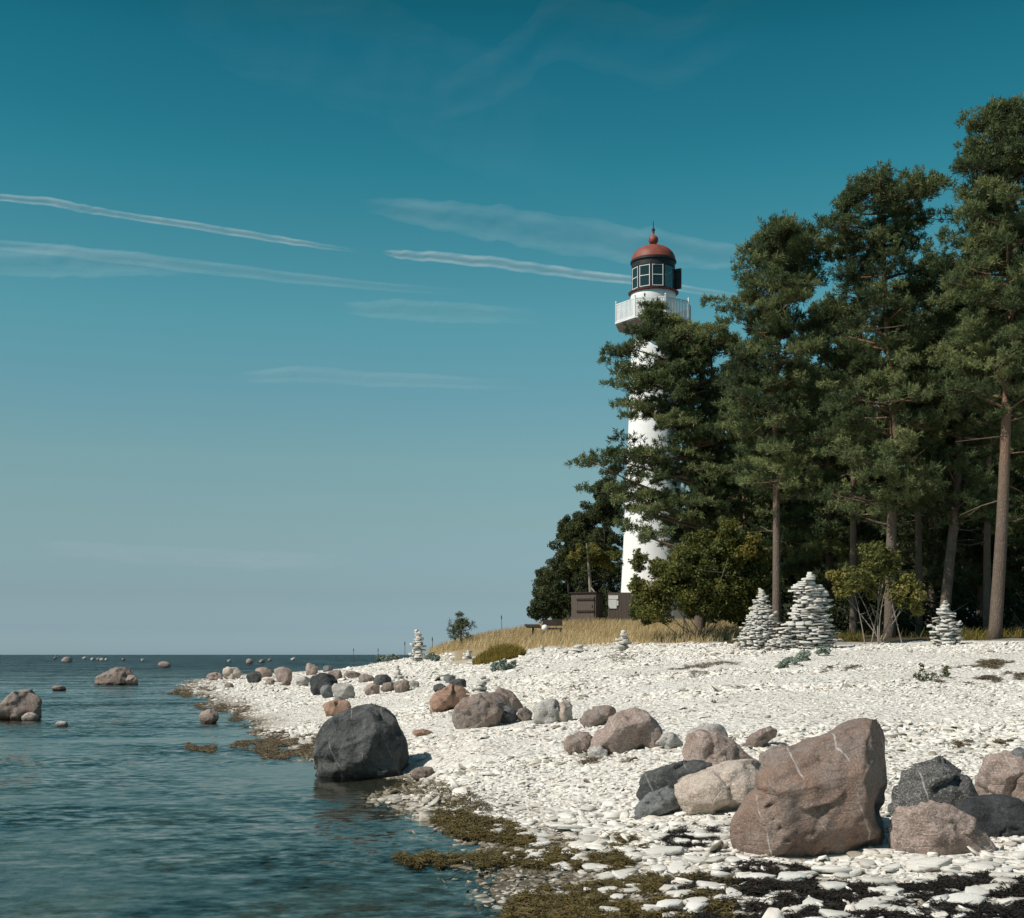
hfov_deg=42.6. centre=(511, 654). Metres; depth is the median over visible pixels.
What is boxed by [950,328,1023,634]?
pine tree
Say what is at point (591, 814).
flat stone
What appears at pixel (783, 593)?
bush
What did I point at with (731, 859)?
flat stone
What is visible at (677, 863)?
flat stone
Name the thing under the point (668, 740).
boulder
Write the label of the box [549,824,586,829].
flat stone
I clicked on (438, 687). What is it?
boulder
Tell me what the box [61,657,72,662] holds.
boulder
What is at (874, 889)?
flat stone
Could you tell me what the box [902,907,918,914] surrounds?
flat stone
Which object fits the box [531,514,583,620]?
broadleaf tree
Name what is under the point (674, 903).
flat stone
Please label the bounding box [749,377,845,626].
pine tree
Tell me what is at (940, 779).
boulder
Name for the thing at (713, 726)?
boulder
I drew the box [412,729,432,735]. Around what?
boulder
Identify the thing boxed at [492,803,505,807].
flat stone
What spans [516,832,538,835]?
flat stone
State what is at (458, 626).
pine sapling
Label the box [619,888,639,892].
flat stone
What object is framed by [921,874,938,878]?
flat stone
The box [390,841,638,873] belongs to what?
seaweed
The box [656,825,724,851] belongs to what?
seaweed
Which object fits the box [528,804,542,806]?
flat stone
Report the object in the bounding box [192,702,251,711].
seaweed
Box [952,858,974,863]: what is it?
flat stone
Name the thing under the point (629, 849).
flat stone
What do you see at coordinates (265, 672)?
boulder
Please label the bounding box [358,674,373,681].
boulder
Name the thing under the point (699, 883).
flat stone
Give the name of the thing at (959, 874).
flat stone
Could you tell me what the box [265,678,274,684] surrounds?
boulder
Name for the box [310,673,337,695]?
boulder
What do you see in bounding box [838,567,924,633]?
bush
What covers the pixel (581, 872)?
flat stone
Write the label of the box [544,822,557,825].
flat stone
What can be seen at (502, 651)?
grass hump
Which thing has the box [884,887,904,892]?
flat stone
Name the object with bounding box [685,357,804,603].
pine tree
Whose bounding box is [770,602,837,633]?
bush
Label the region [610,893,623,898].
flat stone
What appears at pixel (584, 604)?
door
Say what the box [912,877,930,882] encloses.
flat stone
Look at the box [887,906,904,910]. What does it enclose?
flat stone
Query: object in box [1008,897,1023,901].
flat stone
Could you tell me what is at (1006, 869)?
flat stone
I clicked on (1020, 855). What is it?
flat stone
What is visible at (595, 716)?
boulder
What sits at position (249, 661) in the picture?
boulder
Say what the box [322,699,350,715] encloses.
boulder
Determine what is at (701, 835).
flat stone
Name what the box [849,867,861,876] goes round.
flat stone
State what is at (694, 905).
flat stone
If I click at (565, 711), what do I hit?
boulder
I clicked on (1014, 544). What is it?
pine tree
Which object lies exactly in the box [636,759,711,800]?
boulder
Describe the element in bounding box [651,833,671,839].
flat stone
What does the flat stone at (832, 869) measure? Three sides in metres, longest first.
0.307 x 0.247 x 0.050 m
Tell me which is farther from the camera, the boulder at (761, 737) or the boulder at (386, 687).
the boulder at (386, 687)
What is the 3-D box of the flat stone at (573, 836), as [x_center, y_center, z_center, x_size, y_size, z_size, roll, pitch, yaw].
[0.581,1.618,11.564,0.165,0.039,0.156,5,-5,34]
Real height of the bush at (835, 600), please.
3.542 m
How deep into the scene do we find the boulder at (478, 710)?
21.34 m
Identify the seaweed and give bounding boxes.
[162,686,217,697]
[183,742,217,752]
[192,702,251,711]
[226,710,288,739]
[229,738,280,753]
[260,733,317,758]
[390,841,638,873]
[391,779,492,812]
[427,806,542,847]
[498,869,741,917]
[545,829,650,857]
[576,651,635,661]
[578,754,639,765]
[622,670,714,676]
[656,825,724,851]
[657,865,1023,917]
[665,660,742,669]
[734,857,822,878]
[819,664,861,672]
[932,677,1000,683]
[934,869,995,878]
[939,738,1013,747]
[948,658,1015,668]
[971,671,1023,681]
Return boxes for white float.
[542,625,547,632]
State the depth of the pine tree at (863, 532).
59.56 m
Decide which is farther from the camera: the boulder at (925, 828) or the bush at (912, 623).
the bush at (912, 623)
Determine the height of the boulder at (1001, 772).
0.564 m
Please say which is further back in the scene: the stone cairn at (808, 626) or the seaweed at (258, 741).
the stone cairn at (808, 626)
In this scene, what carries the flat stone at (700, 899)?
on the ground at (110, 874)
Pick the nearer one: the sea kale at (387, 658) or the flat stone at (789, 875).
the flat stone at (789, 875)
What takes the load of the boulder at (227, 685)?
on the ground at (110, 874)
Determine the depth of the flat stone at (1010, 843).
9.99 m
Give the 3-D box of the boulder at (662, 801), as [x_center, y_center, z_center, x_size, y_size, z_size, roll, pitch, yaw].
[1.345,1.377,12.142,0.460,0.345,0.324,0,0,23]
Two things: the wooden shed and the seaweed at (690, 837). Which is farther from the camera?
the wooden shed
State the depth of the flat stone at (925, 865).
9.18 m
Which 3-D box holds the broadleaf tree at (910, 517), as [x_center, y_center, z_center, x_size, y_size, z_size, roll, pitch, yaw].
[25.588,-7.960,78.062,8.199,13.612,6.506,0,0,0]
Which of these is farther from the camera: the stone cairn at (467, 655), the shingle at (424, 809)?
the stone cairn at (467, 655)
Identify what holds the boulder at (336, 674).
on the ground at (110, 874)
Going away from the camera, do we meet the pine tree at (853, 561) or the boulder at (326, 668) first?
the pine tree at (853, 561)
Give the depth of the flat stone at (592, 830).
11.76 m
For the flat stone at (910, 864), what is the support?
on the ground at (110, 874)
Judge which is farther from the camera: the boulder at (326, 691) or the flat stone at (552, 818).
the boulder at (326, 691)
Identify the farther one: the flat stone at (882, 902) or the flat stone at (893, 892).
the flat stone at (893, 892)
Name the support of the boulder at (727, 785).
on the ground at (110, 874)
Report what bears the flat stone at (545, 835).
on the ground at (110, 874)
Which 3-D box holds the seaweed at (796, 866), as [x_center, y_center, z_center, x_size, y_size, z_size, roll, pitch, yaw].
[1.924,1.545,9.510,0.720,0.076,0.551,0,0,24]
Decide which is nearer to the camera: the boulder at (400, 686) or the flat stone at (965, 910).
the flat stone at (965, 910)
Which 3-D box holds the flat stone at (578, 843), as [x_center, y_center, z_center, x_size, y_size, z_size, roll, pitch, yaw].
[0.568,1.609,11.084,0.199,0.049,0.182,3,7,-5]
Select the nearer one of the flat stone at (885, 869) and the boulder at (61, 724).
the flat stone at (885, 869)
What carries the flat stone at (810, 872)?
on the ground at (110, 874)
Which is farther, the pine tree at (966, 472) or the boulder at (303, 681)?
the boulder at (303, 681)
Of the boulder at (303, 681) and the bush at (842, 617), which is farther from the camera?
the boulder at (303, 681)
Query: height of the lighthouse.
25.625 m
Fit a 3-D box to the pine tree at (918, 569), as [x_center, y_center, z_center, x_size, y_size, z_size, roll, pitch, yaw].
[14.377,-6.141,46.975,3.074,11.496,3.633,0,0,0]
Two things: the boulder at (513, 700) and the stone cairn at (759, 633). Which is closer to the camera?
the boulder at (513, 700)
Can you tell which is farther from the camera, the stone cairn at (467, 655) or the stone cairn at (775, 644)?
the stone cairn at (467, 655)
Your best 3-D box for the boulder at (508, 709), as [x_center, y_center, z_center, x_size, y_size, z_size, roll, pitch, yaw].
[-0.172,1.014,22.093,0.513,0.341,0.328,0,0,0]
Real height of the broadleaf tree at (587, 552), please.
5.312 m
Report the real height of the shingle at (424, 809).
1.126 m
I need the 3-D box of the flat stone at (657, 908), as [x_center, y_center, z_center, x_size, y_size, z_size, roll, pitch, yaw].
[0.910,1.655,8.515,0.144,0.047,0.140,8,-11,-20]
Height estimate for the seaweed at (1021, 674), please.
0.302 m
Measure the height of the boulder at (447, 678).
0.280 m
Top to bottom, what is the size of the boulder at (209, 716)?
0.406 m
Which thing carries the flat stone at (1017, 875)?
on the ground at (110, 874)
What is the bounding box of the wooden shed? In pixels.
[569,592,604,620]
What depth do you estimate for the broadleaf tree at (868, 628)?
75.70 m
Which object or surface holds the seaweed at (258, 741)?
on the ground at (110, 874)
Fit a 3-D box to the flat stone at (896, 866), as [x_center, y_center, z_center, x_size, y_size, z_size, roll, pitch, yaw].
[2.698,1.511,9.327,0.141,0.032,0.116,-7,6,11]
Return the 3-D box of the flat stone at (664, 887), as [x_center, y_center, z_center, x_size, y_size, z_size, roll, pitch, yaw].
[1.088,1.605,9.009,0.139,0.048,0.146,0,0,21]
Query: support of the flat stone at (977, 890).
on the ground at (110, 874)
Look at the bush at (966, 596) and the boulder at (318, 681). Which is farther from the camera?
the bush at (966, 596)
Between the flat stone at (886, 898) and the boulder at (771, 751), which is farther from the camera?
the boulder at (771, 751)
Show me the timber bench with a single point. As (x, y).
(552, 622)
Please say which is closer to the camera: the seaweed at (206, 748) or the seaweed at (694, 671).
the seaweed at (206, 748)
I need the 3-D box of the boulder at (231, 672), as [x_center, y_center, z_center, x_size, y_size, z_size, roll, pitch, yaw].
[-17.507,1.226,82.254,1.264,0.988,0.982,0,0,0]
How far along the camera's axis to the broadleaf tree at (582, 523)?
96.62 m
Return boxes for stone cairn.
[391,665,403,680]
[408,629,425,663]
[462,650,474,659]
[466,676,489,694]
[563,644,588,652]
[614,630,631,650]
[733,588,782,649]
[763,637,795,650]
[773,572,843,648]
[927,600,963,644]
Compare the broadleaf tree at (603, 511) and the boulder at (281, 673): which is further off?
the broadleaf tree at (603, 511)
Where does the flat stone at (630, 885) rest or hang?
on the ground at (110, 874)
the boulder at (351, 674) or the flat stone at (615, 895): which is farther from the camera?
the boulder at (351, 674)
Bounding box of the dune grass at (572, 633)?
[427,616,748,654]
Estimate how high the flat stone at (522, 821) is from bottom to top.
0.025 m
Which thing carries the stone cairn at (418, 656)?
on the ground at (110, 874)
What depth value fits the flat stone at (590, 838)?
11.30 m
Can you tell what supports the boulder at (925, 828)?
on the ground at (110, 874)
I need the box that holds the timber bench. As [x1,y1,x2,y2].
[543,620,561,632]
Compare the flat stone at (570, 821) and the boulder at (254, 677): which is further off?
the boulder at (254, 677)
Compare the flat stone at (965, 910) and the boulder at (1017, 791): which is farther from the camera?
the boulder at (1017, 791)
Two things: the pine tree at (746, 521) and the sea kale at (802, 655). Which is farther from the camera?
the pine tree at (746, 521)
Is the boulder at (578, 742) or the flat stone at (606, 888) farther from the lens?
the boulder at (578, 742)
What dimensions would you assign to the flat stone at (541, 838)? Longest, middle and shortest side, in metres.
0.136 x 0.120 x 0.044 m
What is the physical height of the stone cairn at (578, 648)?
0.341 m
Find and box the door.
[576,596,593,619]
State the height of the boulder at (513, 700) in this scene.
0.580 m
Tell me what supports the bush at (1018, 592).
on the ground at (110, 874)
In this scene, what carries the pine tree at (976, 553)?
on the ground at (110, 874)
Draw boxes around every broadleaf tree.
[529,558,570,624]
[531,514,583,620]
[550,475,619,587]
[561,481,624,619]
[565,542,623,591]
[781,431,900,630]
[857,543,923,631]
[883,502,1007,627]
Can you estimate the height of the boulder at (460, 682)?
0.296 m
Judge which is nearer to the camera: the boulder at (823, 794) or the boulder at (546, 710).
the boulder at (823, 794)
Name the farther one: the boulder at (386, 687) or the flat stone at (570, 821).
the boulder at (386, 687)
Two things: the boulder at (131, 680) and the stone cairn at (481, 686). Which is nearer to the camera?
the stone cairn at (481, 686)
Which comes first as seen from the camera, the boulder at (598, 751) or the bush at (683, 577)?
the boulder at (598, 751)
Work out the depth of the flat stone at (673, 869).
9.62 m
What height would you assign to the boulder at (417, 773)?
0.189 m
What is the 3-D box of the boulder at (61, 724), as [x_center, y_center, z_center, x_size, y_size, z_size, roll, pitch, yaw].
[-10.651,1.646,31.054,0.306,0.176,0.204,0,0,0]
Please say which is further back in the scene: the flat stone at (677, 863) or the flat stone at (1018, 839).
the flat stone at (1018, 839)
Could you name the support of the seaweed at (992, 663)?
on the ground at (110, 874)
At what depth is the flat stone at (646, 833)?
11.01 m
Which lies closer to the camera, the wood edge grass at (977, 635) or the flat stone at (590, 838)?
the flat stone at (590, 838)
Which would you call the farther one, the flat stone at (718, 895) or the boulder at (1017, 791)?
the boulder at (1017, 791)
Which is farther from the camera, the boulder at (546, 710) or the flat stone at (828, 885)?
the boulder at (546, 710)
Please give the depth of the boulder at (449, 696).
26.65 m
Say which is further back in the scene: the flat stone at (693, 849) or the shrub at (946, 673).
the shrub at (946, 673)
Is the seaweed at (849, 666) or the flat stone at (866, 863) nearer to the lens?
the flat stone at (866, 863)
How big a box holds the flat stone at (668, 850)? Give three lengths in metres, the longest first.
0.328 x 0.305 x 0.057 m
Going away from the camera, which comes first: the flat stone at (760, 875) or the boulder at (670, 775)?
the flat stone at (760, 875)
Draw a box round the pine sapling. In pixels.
[445,611,476,646]
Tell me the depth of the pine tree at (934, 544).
49.36 m
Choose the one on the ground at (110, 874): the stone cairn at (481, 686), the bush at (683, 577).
the bush at (683, 577)
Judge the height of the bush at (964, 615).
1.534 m
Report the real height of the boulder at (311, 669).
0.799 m
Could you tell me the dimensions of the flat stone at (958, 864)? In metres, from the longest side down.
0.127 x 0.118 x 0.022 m
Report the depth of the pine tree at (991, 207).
38.73 m
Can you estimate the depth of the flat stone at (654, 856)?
10.08 m
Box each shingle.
[170,641,740,712]
[360,722,1023,917]
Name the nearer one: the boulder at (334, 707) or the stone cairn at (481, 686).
the stone cairn at (481, 686)
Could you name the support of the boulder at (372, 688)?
on the ground at (110, 874)
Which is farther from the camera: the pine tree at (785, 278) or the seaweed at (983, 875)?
the pine tree at (785, 278)
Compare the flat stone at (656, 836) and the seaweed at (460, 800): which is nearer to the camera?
the flat stone at (656, 836)
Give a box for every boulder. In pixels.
[0,689,41,723]
[21,712,38,721]
[52,685,65,691]
[55,721,67,727]
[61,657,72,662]
[94,667,132,687]
[124,675,137,685]
[158,661,170,667]
[199,709,218,724]
[206,672,222,679]
[222,667,241,678]
[224,683,233,687]
[246,659,253,664]
[246,671,261,682]
[255,667,272,677]
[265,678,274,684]
[274,667,291,681]
[282,678,290,685]
[295,676,309,685]
[305,663,317,674]
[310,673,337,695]
[312,703,408,781]
[320,684,333,697]
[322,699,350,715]
[323,665,332,671]
[328,670,342,678]
[332,683,354,698]
[343,671,360,678]
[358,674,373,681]
[364,683,379,695]
[373,674,391,684]
[380,682,393,691]
[393,679,409,692]
[409,680,418,688]
[410,767,433,780]
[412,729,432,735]
[429,684,469,711]
[433,683,445,691]
[443,675,455,682]
[449,678,465,686]
[452,692,506,728]
[495,687,522,711]
[500,712,516,722]
[503,705,516,713]
[516,706,532,720]
[533,698,559,723]
[556,698,572,721]
[564,731,592,754]
[580,705,615,727]
[588,745,607,758]
[590,707,662,754]
[634,785,679,819]
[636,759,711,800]
[656,732,682,748]
[674,759,760,814]
[681,729,753,765]
[685,723,727,740]
[729,718,886,856]
[743,726,776,746]
[758,743,787,763]
[887,756,978,815]
[888,800,995,855]
[956,794,1023,837]
[974,750,1023,795]
[1010,747,1023,757]
[1011,775,1023,801]
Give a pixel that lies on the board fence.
(619, 607)
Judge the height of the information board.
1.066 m
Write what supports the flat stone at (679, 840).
on the ground at (110, 874)
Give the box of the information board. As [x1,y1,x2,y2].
[524,624,541,635]
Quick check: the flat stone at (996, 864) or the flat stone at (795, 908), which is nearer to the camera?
the flat stone at (795, 908)
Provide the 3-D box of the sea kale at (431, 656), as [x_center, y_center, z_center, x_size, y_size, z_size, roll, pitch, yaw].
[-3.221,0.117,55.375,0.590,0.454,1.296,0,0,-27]
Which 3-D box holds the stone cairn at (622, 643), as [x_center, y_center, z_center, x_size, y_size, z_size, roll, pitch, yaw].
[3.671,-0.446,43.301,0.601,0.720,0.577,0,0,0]
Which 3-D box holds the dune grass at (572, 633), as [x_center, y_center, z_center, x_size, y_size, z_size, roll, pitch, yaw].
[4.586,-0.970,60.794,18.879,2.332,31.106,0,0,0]
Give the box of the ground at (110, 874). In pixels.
[0,632,1023,917]
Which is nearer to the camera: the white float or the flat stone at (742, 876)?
the flat stone at (742, 876)
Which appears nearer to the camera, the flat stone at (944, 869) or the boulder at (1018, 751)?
the flat stone at (944, 869)
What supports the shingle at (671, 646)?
on the ground at (110, 874)
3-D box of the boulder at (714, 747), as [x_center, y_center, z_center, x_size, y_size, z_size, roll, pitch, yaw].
[2.238,1.092,14.162,0.786,0.583,0.618,0,0,0]
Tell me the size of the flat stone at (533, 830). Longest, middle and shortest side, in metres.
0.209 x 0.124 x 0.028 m
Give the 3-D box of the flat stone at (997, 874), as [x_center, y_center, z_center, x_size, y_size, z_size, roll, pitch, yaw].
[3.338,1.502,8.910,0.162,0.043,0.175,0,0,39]
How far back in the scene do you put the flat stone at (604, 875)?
9.65 m
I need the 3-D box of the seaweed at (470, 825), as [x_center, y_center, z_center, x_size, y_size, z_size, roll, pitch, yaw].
[-0.321,1.639,12.598,0.736,0.151,2.982,0,0,-20]
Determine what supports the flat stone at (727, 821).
on the ground at (110, 874)
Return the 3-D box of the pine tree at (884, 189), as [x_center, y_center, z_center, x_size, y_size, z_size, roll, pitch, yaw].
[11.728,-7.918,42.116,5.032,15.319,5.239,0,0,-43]
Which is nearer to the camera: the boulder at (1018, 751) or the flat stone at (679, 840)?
the flat stone at (679, 840)
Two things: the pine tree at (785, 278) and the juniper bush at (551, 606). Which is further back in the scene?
the juniper bush at (551, 606)
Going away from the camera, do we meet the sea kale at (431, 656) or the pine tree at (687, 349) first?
the pine tree at (687, 349)
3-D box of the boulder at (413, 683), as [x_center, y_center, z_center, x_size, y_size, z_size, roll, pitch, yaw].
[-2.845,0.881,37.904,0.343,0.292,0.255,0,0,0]
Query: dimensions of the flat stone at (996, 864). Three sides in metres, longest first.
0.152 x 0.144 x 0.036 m
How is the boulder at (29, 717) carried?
in the water
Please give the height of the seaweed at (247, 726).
0.172 m
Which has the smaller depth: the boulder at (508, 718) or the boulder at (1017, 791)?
the boulder at (1017, 791)
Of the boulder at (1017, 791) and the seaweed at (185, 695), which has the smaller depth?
the boulder at (1017, 791)
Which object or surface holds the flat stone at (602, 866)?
on the ground at (110, 874)
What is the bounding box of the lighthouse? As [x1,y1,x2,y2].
[615,221,690,619]
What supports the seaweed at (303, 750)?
on the ground at (110, 874)
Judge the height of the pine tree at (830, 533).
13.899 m
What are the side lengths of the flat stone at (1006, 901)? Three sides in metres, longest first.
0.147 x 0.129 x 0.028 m
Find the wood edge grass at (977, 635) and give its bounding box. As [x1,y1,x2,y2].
[735,627,1023,646]
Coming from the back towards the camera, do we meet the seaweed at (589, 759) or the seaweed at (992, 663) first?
the seaweed at (992, 663)
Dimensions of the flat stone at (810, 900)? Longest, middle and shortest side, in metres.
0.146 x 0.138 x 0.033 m
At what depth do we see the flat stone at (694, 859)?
9.84 m
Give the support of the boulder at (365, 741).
on the ground at (110, 874)
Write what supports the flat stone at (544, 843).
on the ground at (110, 874)
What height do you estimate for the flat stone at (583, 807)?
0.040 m
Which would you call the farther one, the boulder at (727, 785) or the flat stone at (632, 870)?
the boulder at (727, 785)
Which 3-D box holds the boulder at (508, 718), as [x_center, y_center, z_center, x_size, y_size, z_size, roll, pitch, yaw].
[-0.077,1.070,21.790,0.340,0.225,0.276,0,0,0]
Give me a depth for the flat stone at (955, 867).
9.13 m
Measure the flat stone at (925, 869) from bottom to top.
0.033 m
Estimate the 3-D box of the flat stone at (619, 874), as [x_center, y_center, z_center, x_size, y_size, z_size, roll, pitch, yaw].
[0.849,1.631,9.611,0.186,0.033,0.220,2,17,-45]
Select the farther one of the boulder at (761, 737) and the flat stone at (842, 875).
the boulder at (761, 737)
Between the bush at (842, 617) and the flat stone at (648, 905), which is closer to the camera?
the flat stone at (648, 905)
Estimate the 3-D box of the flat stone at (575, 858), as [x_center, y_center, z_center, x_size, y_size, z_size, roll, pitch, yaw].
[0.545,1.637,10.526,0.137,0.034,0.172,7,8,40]
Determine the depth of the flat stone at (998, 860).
9.40 m
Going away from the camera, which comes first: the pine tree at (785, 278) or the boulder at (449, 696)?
the boulder at (449, 696)
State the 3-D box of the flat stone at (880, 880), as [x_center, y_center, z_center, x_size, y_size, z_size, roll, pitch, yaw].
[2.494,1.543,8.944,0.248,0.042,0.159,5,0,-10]
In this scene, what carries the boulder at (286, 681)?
on the ground at (110, 874)
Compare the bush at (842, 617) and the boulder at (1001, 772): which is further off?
the bush at (842, 617)
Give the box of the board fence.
[608,592,670,621]
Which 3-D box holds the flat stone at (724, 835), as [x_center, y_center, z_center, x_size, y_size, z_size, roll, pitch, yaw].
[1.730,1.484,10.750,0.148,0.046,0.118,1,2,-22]
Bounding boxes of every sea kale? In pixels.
[375,654,399,661]
[424,652,440,661]
[490,659,516,671]
[774,646,830,667]
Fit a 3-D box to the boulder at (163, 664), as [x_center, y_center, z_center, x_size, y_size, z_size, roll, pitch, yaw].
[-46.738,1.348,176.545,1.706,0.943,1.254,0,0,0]
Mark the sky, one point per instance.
(307, 307)
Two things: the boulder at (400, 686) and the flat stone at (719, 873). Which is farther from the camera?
the boulder at (400, 686)
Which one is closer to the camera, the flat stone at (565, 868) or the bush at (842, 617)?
the flat stone at (565, 868)
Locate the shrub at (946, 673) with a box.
[910,662,950,681]
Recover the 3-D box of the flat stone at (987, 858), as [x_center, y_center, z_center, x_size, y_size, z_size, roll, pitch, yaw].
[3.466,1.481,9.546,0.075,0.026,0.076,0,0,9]
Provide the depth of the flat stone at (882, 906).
8.05 m
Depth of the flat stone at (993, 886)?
8.56 m
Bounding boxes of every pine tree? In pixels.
[565,292,757,632]
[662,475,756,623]
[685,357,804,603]
[699,208,841,634]
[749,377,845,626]
[756,290,887,623]
[806,353,911,632]
[808,159,963,637]
[815,325,896,637]
[857,251,999,625]
[872,324,946,636]
[897,286,1023,616]
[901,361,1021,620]
[902,230,1023,633]
[920,91,1023,638]
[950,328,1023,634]
[964,454,1023,631]
[979,224,1023,556]
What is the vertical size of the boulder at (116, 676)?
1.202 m
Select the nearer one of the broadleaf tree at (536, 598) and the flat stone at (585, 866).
the flat stone at (585, 866)
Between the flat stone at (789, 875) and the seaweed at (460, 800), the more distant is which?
the seaweed at (460, 800)
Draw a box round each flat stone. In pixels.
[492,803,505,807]
[508,806,527,811]
[513,820,527,823]
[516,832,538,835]
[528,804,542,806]
[528,829,539,832]
[529,841,550,846]
[534,832,549,837]
[536,837,549,841]
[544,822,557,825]
[545,817,559,820]
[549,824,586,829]
[550,861,569,870]
[562,866,574,870]
[564,818,579,824]
[568,835,577,839]
[568,840,589,846]
[571,856,587,861]
[578,835,598,842]
[578,869,586,874]
[581,805,595,809]
[582,828,599,833]
[582,863,603,871]
[588,812,603,816]
[595,873,615,879]
[596,865,615,869]
[598,886,618,891]
[599,906,619,912]
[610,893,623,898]
[611,870,630,880]
[616,868,638,873]
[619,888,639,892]
[622,847,635,852]
[624,852,644,857]
[625,883,641,886]
[640,906,665,910]
[641,831,656,837]
[642,856,652,859]
[643,904,655,906]
[644,846,683,855]
[650,854,667,858]
[650,865,666,873]
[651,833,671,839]
[656,899,683,910]
[659,884,681,891]
[667,865,685,874]
[669,862,684,865]
[672,838,691,843]
[674,889,693,894]
[683,896,709,904]
[683,900,708,910]
[684,855,705,864]
[688,848,703,851]
[693,832,713,838]
[696,880,720,886]
[705,856,722,862]
[707,821,723,826]
[710,870,732,877]
[714,833,729,838]
[714,894,731,899]
[721,820,730,823]
[725,856,741,862]
[726,887,741,896]
[733,874,751,879]
[736,872,751,874]
[749,873,776,879]
[777,871,806,882]
[787,905,809,911]
[795,871,816,875]
[802,896,822,905]
[811,866,851,873]
[818,909,851,917]
[822,881,847,890]
[833,872,849,878]
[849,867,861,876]
[854,901,881,910]
[858,859,875,868]
[859,899,888,903]
[861,877,896,885]
[867,887,885,892]
[875,904,892,909]
[876,886,898,888]
[880,896,899,900]
[881,867,894,871]
[881,890,899,895]
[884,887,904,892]
[885,863,901,870]
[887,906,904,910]
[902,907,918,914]
[904,856,950,871]
[905,855,926,863]
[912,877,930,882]
[916,863,940,868]
[918,866,931,871]
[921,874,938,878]
[939,866,960,874]
[941,872,953,876]
[943,866,960,870]
[946,893,985,904]
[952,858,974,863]
[952,862,966,865]
[955,906,975,912]
[958,873,973,876]
[963,862,993,870]
[964,885,990,895]
[979,883,1000,890]
[980,861,1001,867]
[983,856,992,860]
[989,872,1012,877]
[993,857,1004,863]
[993,867,1012,871]
[995,898,1014,905]
[1002,841,1017,845]
[1005,873,1022,877]
[1008,837,1023,842]
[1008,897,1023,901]
[1011,852,1023,858]
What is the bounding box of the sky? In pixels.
[0,0,1023,654]
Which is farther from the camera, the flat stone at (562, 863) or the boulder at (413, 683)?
the boulder at (413, 683)
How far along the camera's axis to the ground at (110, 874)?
17.18 m
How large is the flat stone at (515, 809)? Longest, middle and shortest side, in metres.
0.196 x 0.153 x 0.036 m
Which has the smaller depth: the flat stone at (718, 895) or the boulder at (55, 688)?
the flat stone at (718, 895)
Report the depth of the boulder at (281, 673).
62.68 m
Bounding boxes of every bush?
[526,579,571,621]
[626,518,772,640]
[737,580,797,629]
[769,559,863,633]
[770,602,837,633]
[823,602,868,637]
[825,540,928,643]
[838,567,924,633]
[881,598,966,636]
[939,547,1023,631]
[951,595,1004,632]
[1003,590,1023,634]
[1004,555,1023,629]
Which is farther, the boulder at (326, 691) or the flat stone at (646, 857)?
the boulder at (326, 691)
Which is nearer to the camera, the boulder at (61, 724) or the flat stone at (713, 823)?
the flat stone at (713, 823)
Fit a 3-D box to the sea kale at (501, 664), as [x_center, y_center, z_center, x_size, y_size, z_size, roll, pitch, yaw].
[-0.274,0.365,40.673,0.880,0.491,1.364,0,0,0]
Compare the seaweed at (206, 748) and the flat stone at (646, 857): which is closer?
the flat stone at (646, 857)
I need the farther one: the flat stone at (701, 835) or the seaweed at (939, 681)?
the seaweed at (939, 681)
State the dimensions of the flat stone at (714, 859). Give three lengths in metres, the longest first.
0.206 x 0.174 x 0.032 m
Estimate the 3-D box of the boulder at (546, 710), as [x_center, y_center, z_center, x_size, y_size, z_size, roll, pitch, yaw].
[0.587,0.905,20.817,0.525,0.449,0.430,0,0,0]
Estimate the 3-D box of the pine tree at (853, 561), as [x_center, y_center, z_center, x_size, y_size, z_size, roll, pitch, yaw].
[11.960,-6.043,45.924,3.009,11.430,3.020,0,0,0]
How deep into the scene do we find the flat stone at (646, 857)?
10.06 m
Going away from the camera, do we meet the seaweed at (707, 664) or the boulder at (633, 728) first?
the boulder at (633, 728)
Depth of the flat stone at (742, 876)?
9.22 m
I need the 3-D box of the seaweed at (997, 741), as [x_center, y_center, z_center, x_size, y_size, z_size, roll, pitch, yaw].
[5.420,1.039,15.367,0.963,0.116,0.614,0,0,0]
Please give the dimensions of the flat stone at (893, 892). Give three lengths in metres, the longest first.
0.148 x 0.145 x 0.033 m
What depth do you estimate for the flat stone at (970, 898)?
8.19 m
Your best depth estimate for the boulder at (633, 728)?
16.23 m
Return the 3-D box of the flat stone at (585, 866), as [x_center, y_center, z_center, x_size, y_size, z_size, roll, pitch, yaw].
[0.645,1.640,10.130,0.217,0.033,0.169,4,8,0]
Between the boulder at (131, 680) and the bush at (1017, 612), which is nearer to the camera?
the bush at (1017, 612)
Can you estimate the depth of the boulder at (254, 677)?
66.14 m
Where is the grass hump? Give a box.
[471,641,527,664]
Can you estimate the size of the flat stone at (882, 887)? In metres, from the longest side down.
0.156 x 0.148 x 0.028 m
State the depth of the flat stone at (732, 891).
8.71 m

